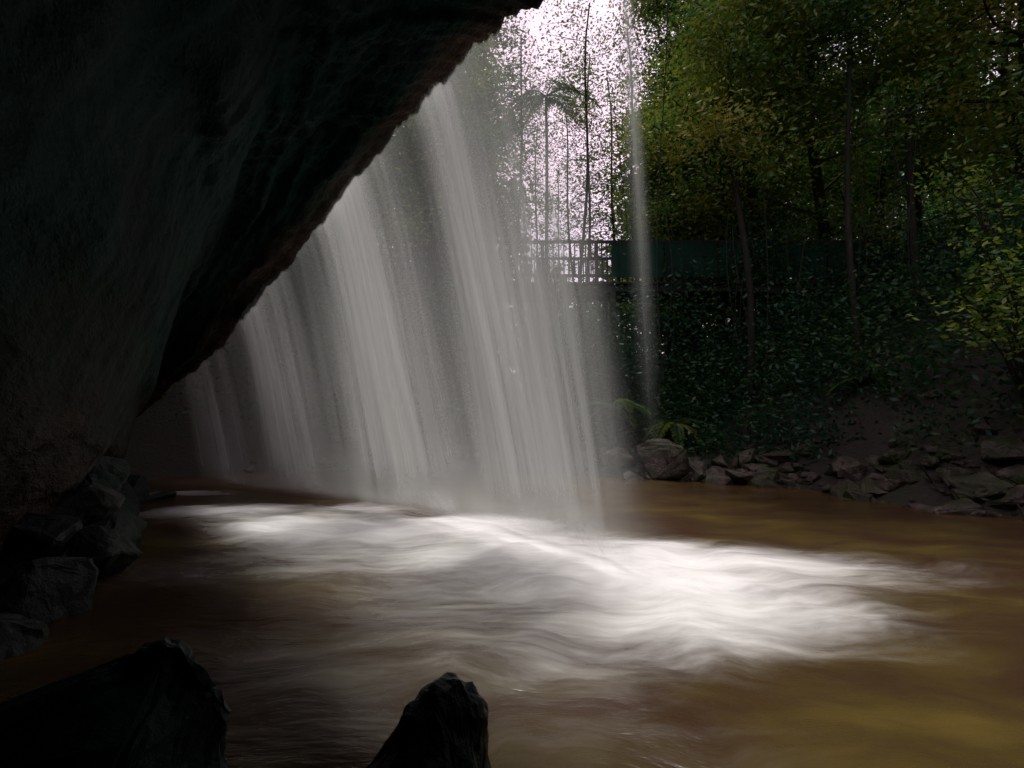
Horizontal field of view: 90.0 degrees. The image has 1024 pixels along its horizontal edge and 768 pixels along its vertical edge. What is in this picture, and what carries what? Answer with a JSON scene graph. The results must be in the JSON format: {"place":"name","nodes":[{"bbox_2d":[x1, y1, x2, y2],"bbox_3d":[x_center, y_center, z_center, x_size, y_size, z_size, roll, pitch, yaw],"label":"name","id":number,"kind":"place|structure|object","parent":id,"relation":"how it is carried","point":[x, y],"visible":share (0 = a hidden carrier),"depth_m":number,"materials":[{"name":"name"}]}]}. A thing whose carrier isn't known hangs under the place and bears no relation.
{"place":"outdoors","nodes":[
{"label":"outdoors","id":0,"kind":"place"},
{"bbox_2d":[0,469,1023,767],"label":"pool water","id":1,"kind":"structure","parent":0,"point":[332,619],"depth_m":3.28,"materials":[{"name":"brown liquid"}]},
{"bbox_2d":[366,672,490,767],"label":"boulder","id":2,"kind":"object","parent":1,"relation":"in","point":[443,722],"visible":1,"depth_m":1.46,"materials":[{"name":"black stone"}]},
{"bbox_2d":[0,264,1023,586],"bbox_3d":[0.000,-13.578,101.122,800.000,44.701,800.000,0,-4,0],"label":"ground","id":3,"kind":"structure","parent":0,"point":[160,446],"depth_m":12.37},
{"bbox_2d":[0,612,48,659],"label":"wall boulder","id":4,"kind":"object","parent":3,"relation":"on","point":[20,634],"depth_m":2.89,"materials":[{"name":"grey stone"}]},
{"bbox_2d":[0,513,82,563],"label":"wall boulder","id":5,"kind":"object","parent":3,"relation":"on","point":[32,536],"depth_m":3.58,"materials":[{"name":"grey stone"}]},
{"bbox_2d":[0,557,98,623],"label":"wall boulder","id":6,"kind":"object","parent":3,"relation":"on","point":[46,590],"depth_m":3.28,"materials":[{"name":"grey stone"}]},
{"bbox_2d":[49,508,141,556],"bbox_3d":[-3.920,1.474,4.697,0.761,0.662,0.780,0,-4,0],"label":"wall boulder","id":7,"kind":"object","parent":3,"relation":"on","point":[121,519],"depth_m":4.81,"materials":[{"name":"grey stone"}]},
{"bbox_2d":[51,525,142,579],"bbox_3d":[-3.405,1.419,4.105,0.597,0.575,0.664,0,-4,0],"label":"wall boulder","id":8,"kind":"object","parent":3,"relation":"on","point":[109,551],"depth_m":4.03,"materials":[{"name":"grey stone"}]},
{"bbox_2d":[0,637,230,767],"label":"boulder","id":9,"kind":"object","parent":3,"relation":"on","point":[160,703],"visible":1,"depth_m":1.63,"materials":[{"name":"black stone"}]},
{"bbox_2d":[105,448,146,531],"bbox_3d":[-4.456,1.243,5.543,0.742,1.170,0.707,1,-4,-12],"label":"wall boulder","id":10,"kind":"object","parent":3,"relation":"on","point":[140,524],"depth_m":5.78,"materials":[{"name":"grey stone"}]},
{"bbox_2d":[119,481,140,507],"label":"wall boulder","id":11,"kind":"object","parent":3,"relation":"on","point":[126,491],"depth_m":6.95,"materials":[{"name":"grey stone"}]},
{"bbox_2d":[122,498,140,515],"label":"wall boulder","id":12,"kind":"object","parent":3,"relation":"on","point":[132,506],"depth_m":6.34,"materials":[{"name":"grey stone"}]},
{"bbox_2d":[127,475,149,501],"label":"wall boulder","id":13,"kind":"object","parent":3,"relation":"on","point":[139,484],"depth_m":7.98,"materials":[{"name":"grey stone"}]},
{"bbox_2d":[142,491,176,501],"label":"wall boulder","id":14,"kind":"object","parent":3,"relation":"on","point":[163,495],"depth_m":8.17,"materials":[{"name":"grey stone"}]},
{"bbox_2d":[0,0,542,570],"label":"cave overhang","id":15,"kind":"object","parent":3,"relation":"on","point":[176,176],"visible":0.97,"depth_m":3.36,"materials":[{"name":"grey stone"}]},
{"bbox_2d":[49,473,124,526],"bbox_3d":[-3.786,0.984,4.340,0.677,0.577,0.619,-1,-4,18],"label":"wall boulder","id":16,"kind":"object","parent":15,"relation":"attached to","point":[89,500],"depth_m":4.29,"materials":[{"name":"grey stone"}]},
{"bbox_2d":[89,456,129,490],"bbox_3d":[-4.282,1.006,5.180,0.538,0.652,0.655,-3,-5,35],"label":"wall boulder","id":17,"kind":"object","parent":15,"relation":"attached to","point":[113,472],"depth_m":5.17,"materials":[{"name":"grey stone"}]},
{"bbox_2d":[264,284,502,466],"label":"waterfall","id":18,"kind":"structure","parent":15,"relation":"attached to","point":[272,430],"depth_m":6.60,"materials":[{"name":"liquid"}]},
{"bbox_2d":[298,155,419,286],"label":"rainforest tree","id":19,"kind":"object","parent":3,"relation":"on","point":[357,221],"visible":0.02,"depth_m":17.55,"materials":[{"name":"green plant"}]},
{"bbox_2d":[328,167,427,311],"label":"rainforest tree","id":20,"kind":"object","parent":3,"relation":"on","point":[360,237],"visible":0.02,"depth_m":21.45,"materials":[{"name":"green plant"}]},
{"bbox_2d":[311,106,453,359],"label":"rainforest tree","id":21,"kind":"object","parent":3,"relation":"on","point":[340,210],"visible":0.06,"depth_m":16.40,"materials":[{"name":"green plant"}]},
{"bbox_2d":[333,62,471,411],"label":"rainforest tree","id":22,"kind":"object","parent":3,"relation":"on","point":[349,344],"visible":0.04,"depth_m":14.51,"materials":[{"name":"green plant"}]},
{"bbox_2d":[393,147,484,318],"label":"rainforest tree","id":23,"kind":"object","parent":3,"relation":"on","point":[419,231],"depth_m":27.86,"materials":[{"name":"green plant"}]},
{"bbox_2d":[350,35,535,406],"bbox_3d":[-2.385,-5.416,18.033,6.396,13.350,7.036,-3,-5,36],"label":"rainforest tree","id":24,"kind":"object","parent":3,"relation":"on","point":[443,186],"visible":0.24,"depth_m":17.70,"materials":[{"name":"green plant"}]},
{"bbox_2d":[342,10,548,435],"bbox_3d":[-2.236,-5.637,14.507,7.686,15.001,6.418,2,-4,-28],"label":"tree","id":25,"kind":"object","parent":3,"relation":"on","point":[454,162],"visible":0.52,"depth_m":14.34,"materials":[{"name":"plant"}]},
{"bbox_2d":[379,43,520,388],"bbox_3d":[-2.900,-6.369,20.338,6.618,13.800,7.282,0,-4,-7],"label":"rainforest tree","id":26,"kind":"object","parent":3,"relation":"on","point":[424,327],"visible":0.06,"depth_m":18.87,"materials":[{"name":"green plant"}]},
{"bbox_2d":[370,48,535,407],"bbox_3d":[-2.520,-6.545,20.777,6.702,17.428,7.204,0,-4,-3],"label":"rainforest tree","id":27,"kind":"object","parent":3,"relation":"on","point":[485,246],"visible":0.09,"depth_m":19.86,"materials":[{"name":"green plant"}]},
{"bbox_2d":[424,403,502,444],"bbox_3d":[-1.273,1.240,13.870,2.203,1.538,1.947,-3,-5,42],"label":"tree fern","id":28,"kind":"object","parent":3,"relation":"on","point":[462,413],"visible":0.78,"depth_m":13.82,"materials":[{"name":"green plant"}]},
{"bbox_2d":[396,102,531,366],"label":"rainforest tree","id":29,"kind":"object","parent":3,"relation":"on","point":[495,312],"visible":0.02,"depth_m":23.49,"materials":[{"name":"green plant"}]},
{"bbox_2d":[387,4,559,426],"bbox_3d":[-1.577,-7.798,19.581,7.737,19.812,8.261,-2,-5,33],"label":"rainforest tree","id":30,"kind":"object","parent":3,"relation":"on","point":[505,208],"visible":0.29,"depth_m":18.20,"materials":[{"name":"green plant"}]},
{"bbox_2d":[463,13,586,401],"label":"slender tree","id":31,"kind":"object","parent":3,"relation":"on","point":[520,71],"visible":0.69,"depth_m":19.04,"materials":[{"name":"green plant"}]},
{"bbox_2d":[495,98,577,388],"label":"slender tree","id":32,"kind":"object","parent":3,"relation":"on","point":[536,229],"visible":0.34,"depth_m":25.06,"materials":[{"name":"green plant"}]},
{"bbox_2d":[507,80,602,399],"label":"palm tree","id":33,"kind":"object","parent":3,"relation":"on","point":[558,103],"visible":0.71,"depth_m":19.83,"materials":[{"name":"green plant"}]},
{"bbox_2d":[526,153,593,379],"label":"slender tree","id":34,"kind":"object","parent":3,"relation":"on","point":[560,211],"visible":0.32,"depth_m":31.53,"materials":[{"name":"green plant"}]},
{"bbox_2d":[513,77,613,391],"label":"slender tree","id":35,"kind":"object","parent":3,"relation":"on","point":[567,207],"visible":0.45,"depth_m":21.85,"materials":[{"name":"green plant"}]},
{"bbox_2d":[504,0,653,418],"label":"slender tree","id":36,"kind":"object","parent":3,"relation":"on","point":[586,120],"visible":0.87,"depth_m":18.45,"materials":[{"name":"green plant"}]},
{"bbox_2d":[539,9,638,380],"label":"slender tree","id":37,"kind":"object","parent":3,"relation":"on","point":[588,65],"visible":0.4,"depth_m":22.34,"materials":[{"name":"green plant"}]},
{"bbox_2d":[157,101,1023,472],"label":"undergrowth","id":38,"kind":"object","parent":3,"relation":"on","point":[673,397],"visible":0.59,"depth_m":13.42,"materials":[{"name":"green plant"}]},
{"bbox_2d":[548,47,656,361],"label":"slender tree","id":39,"kind":"object","parent":3,"relation":"on","point":[604,120],"visible":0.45,"depth_m":21.64,"materials":[{"name":"green plant"}]},
{"bbox_2d":[574,398,657,450],"bbox_3d":[2.597,1.109,12.534,1.796,1.514,1.991,-2,-4,25],"label":"tree fern","id":40,"kind":"object","parent":3,"relation":"on","point":[620,404],"visible":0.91,"depth_m":12.32,"materials":[{"name":"green plant"}]},
{"bbox_2d":[601,447,634,470],"bbox_3d":[2.225,1.733,11.626,0.675,0.608,0.927,2,-4,-27],"label":"bank boulder","id":41,"kind":"object","parent":3,"relation":"on","point":[617,458],"visible":0.88,"depth_m":11.31,"materials":[{"name":"stone"}]},
{"bbox_2d":[575,0,680,404],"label":"slender tree","id":42,"kind":"object","parent":3,"relation":"on","point":[621,57],"visible":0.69,"depth_m":18.54,"materials":[{"name":"green plant"}]},
{"bbox_2d":[243,390,1023,518],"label":"riverbank rocks","id":43,"kind":"object","parent":3,"relation":"on","point":[971,490],"visible":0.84,"depth_m":9.01,"materials":[{"name":"stone"}]},
{"bbox_2d":[323,240,982,443],"bbox_3d":[4.253,-0.836,15.780,19.635,6.760,1.720,0,-4,0],"label":"footbridge","id":44,"kind":"object","parent":3,"relation":"on","point":[638,256],"visible":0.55,"depth_m":15.17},
{"bbox_2d":[600,106,711,368],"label":"rainforest tree","id":45,"kind":"object","parent":3,"relation":"on","point":[641,220],"visible":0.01,"depth_m":25.79,"materials":[{"name":"green plant"}]},
{"bbox_2d":[608,156,714,348],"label":"rainforest tree","id":46,"kind":"object","parent":3,"relation":"on","point":[641,239],"visible":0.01,"depth_m":29.13,"materials":[{"name":"green plant"}]},
{"bbox_2d":[637,438,689,480],"bbox_3d":[3.248,1.667,11.048,0.923,0.964,1.272,0,-4,0],"label":"bank boulder","id":47,"kind":"object","parent":3,"relation":"on","point":[664,459],"visible":0.88,"depth_m":10.74,"materials":[{"name":"stone"}]},
{"bbox_2d":[329,53,1015,391],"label":"distant forest","id":48,"kind":"object","parent":3,"relation":"on","point":[515,318],"visible":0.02,"depth_m":34.00,"materials":[{"name":"green plant"}]},
{"bbox_2d":[622,153,728,418],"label":"palm tree","id":49,"kind":"object","parent":3,"relation":"on","point":[648,179],"visible":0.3,"depth_m":18.21,"materials":[{"name":"green plant"}]},
{"bbox_2d":[577,0,779,399],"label":"rainforest tree","id":50,"kind":"object","parent":3,"relation":"on","point":[632,308],"visible":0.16,"depth_m":19.61,"materials":[{"name":"green plant"}]},
{"bbox_2d":[643,417,715,447],"bbox_3d":[4.036,1.365,12.276,1.580,1.125,1.783,-2,-4,30],"label":"tree fern","id":51,"kind":"object","parent":3,"relation":"on","point":[666,425],"visible":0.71,"depth_m":12.08,"materials":[{"name":"green plant"}]},
{"bbox_2d":[617,35,756,341],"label":"rainforest tree","id":52,"kind":"object","parent":3,"relation":"on","point":[674,219],"visible":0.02,"depth_m":21.25,"materials":[{"name":"green plant"}]},
{"bbox_2d":[604,0,775,406],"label":"rainforest tree","id":53,"kind":"object","parent":3,"relation":"on","point":[716,213],"visible":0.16,"depth_m":18.23,"materials":[{"name":"green plant"}]},
{"bbox_2d":[625,0,778,346],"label":"rainforest tree","id":54,"kind":"object","parent":3,"relation":"on","point":[676,157],"depth_m":22.98,"materials":[{"name":"green plant"}]},
{"bbox_2d":[613,0,829,367],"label":"rainforest tree","id":55,"kind":"object","parent":3,"relation":"on","point":[689,234],"visible":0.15,"depth_m":17.09,"materials":[{"name":"green plant"}]},
{"bbox_2d":[701,156,765,344],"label":"rainforest tree","id":56,"kind":"object","parent":3,"relation":"on","point":[728,310],"visible":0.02,"depth_m":26.44,"materials":[{"name":"green plant"}]},
{"bbox_2d":[593,0,874,405],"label":"rainforest tree","id":57,"kind":"object","parent":3,"relation":"on","point":[714,32],"visible":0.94,"depth_m":12.75,"materials":[{"name":"green plant"}]},
{"bbox_2d":[612,0,1004,420],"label":"hanging vines","id":58,"kind":"object","parent":57,"relation":"hanging from","point":[766,235],"visible":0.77,"depth_m":12.61,"materials":[{"name":"green plant"}]},
{"bbox_2d":[609,0,875,388],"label":"rainforest tree","id":59,"kind":"object","parent":3,"relation":"on","point":[705,199],"visible":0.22,"depth_m":16.39,"materials":[{"name":"green plant"}]},
{"bbox_2d":[636,0,854,345],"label":"rainforest tree","id":60,"kind":"object","parent":3,"relation":"on","point":[790,185],"visible":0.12,"depth_m":16.84,"materials":[{"name":"green plant"}]},
{"bbox_2d":[737,37,840,311],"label":"rainforest tree","id":61,"kind":"object","parent":3,"relation":"on","point":[790,205],"depth_m":24.47,"materials":[{"name":"green plant"}]},
{"bbox_2d":[684,2,941,327],"bbox_3d":[9.397,-9.956,16.456,7.701,18.426,7.428,0,-4,-3],"label":"rainforest tree","id":62,"kind":"object","parent":3,"relation":"on","point":[820,197],"visible":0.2,"depth_m":16.15,"materials":[{"name":"green plant"}]},
{"bbox_2d":[765,35,887,279],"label":"rainforest tree","id":63,"kind":"object","parent":3,"relation":"on","point":[823,158],"depth_m":25.00,"materials":[{"name":"green plant"}]},
{"bbox_2d":[680,0,1023,367],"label":"rainforest tree","id":64,"kind":"object","parent":3,"relation":"on","point":[851,26],"visible":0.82,"depth_m":12.21,"materials":[{"name":"green plant"}]},
{"bbox_2d":[824,364,900,406],"bbox_3d":[7.480,0.104,10.738,1.535,0.918,1.451,2,-4,-29],"label":"tree fern","id":65,"kind":"object","parent":3,"relation":"on","point":[874,367],"visible":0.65,"depth_m":10.59,"materials":[{"name":"green plant"}]},
{"bbox_2d":[773,4,961,281],"bbox_3d":[13.120,-9.533,19.819,7.686,14.554,6.984,1,-4,-18],"label":"rainforest tree","id":66,"kind":"object","parent":3,"relation":"on","point":[874,182],"visible":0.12,"depth_m":19.31,"materials":[{"name":"green plant"}]},
{"bbox_2d":[864,455,899,473],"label":"bank boulder","id":67,"kind":"object","parent":3,"relation":"on","point":[871,460],"visible":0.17,"depth_m":8.92,"materials":[{"name":"stone"}]},
{"bbox_2d":[772,0,1006,316],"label":"rainforest tree","id":68,"kind":"object","parent":3,"relation":"on","point":[912,219],"visible":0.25,"depth_m":13.88,"materials":[{"name":"green plant"}]},
{"bbox_2d":[787,2,1013,302],"bbox_3d":[12.045,-9.150,16.878,7.392,14.649,7.968,1,-3,-11],"label":"rainforest tree","id":69,"kind":"object","parent":3,"relation":"on","point":[876,217],"visible":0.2,"depth_m":15.93,"materials":[{"name":"green plant"}]},
{"bbox_2d":[814,1,1009,250],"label":"rainforest tree","id":70,"kind":"object","parent":3,"relation":"on","point":[919,205],"visible":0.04,"depth_m":19.26,"materials":[{"name":"green plant"}]},
{"bbox_2d":[851,0,1023,259],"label":"rainforest tree","id":71,"kind":"object","parent":3,"relation":"on","point":[961,101],"visible":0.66,"depth_m":12.12,"materials":[{"name":"green plant"}]},
{"bbox_2d":[867,0,1021,220],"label":"rainforest tree","id":72,"kind":"object","parent":3,"relation":"on","point":[1003,73],"visible":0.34,"depth_m":14.03,"materials":[{"name":"green plant"}]},
{"bbox_2d":[892,28,1011,239],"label":"rainforest tree","id":73,"kind":"object","parent":3,"relation":"on","point":[929,211],"visible":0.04,"depth_m":23.55,"materials":[{"name":"green plant"}]},
{"bbox_2d":[899,137,1023,332],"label":"shrub","id":74,"kind":"object","parent":3,"relation":"on","point":[981,222],"visible":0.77,"depth_m":9.02,"materials":[{"name":"green plant"}]},
{"bbox_2d":[906,225,1023,408],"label":"shrub","id":75,"kind":"object","parent":3,"relation":"on","point":[1013,320],"visible":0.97,"depth_m":7.63,"materials":[{"name":"green plant"}]},
{"bbox_2d":[941,465,995,488],"bbox_3d":[6.874,1.536,7.432,0.916,0.699,0.646,1,-4,-20],"label":"bank boulder","id":76,"kind":"object","parent":3,"relation":"on","point":[985,468],"visible":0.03,"depth_m":7.45,"materials":[{"name":"stone"}]},
{"bbox_2d":[937,1,1017,203],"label":"rainforest tree","id":77,"kind":"object","parent":3,"relation":"on","point":[984,130],"visible":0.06,"depth_m":18.41,"materials":[{"name":"green plant"}]},
{"bbox_2d":[943,6,1023,168],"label":"rainforest tree","id":78,"kind":"object","parent":3,"relation":"on","point":[998,129],"visible":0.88,"depth_m":11.40,"materials":[{"name":"green plant"}]},
{"bbox_2d":[362,0,1016,393],"label":"sky","id":79,"kind":"structure","parent":0,"point":[535,22],"materials":[{"name":"white"}]}
]}

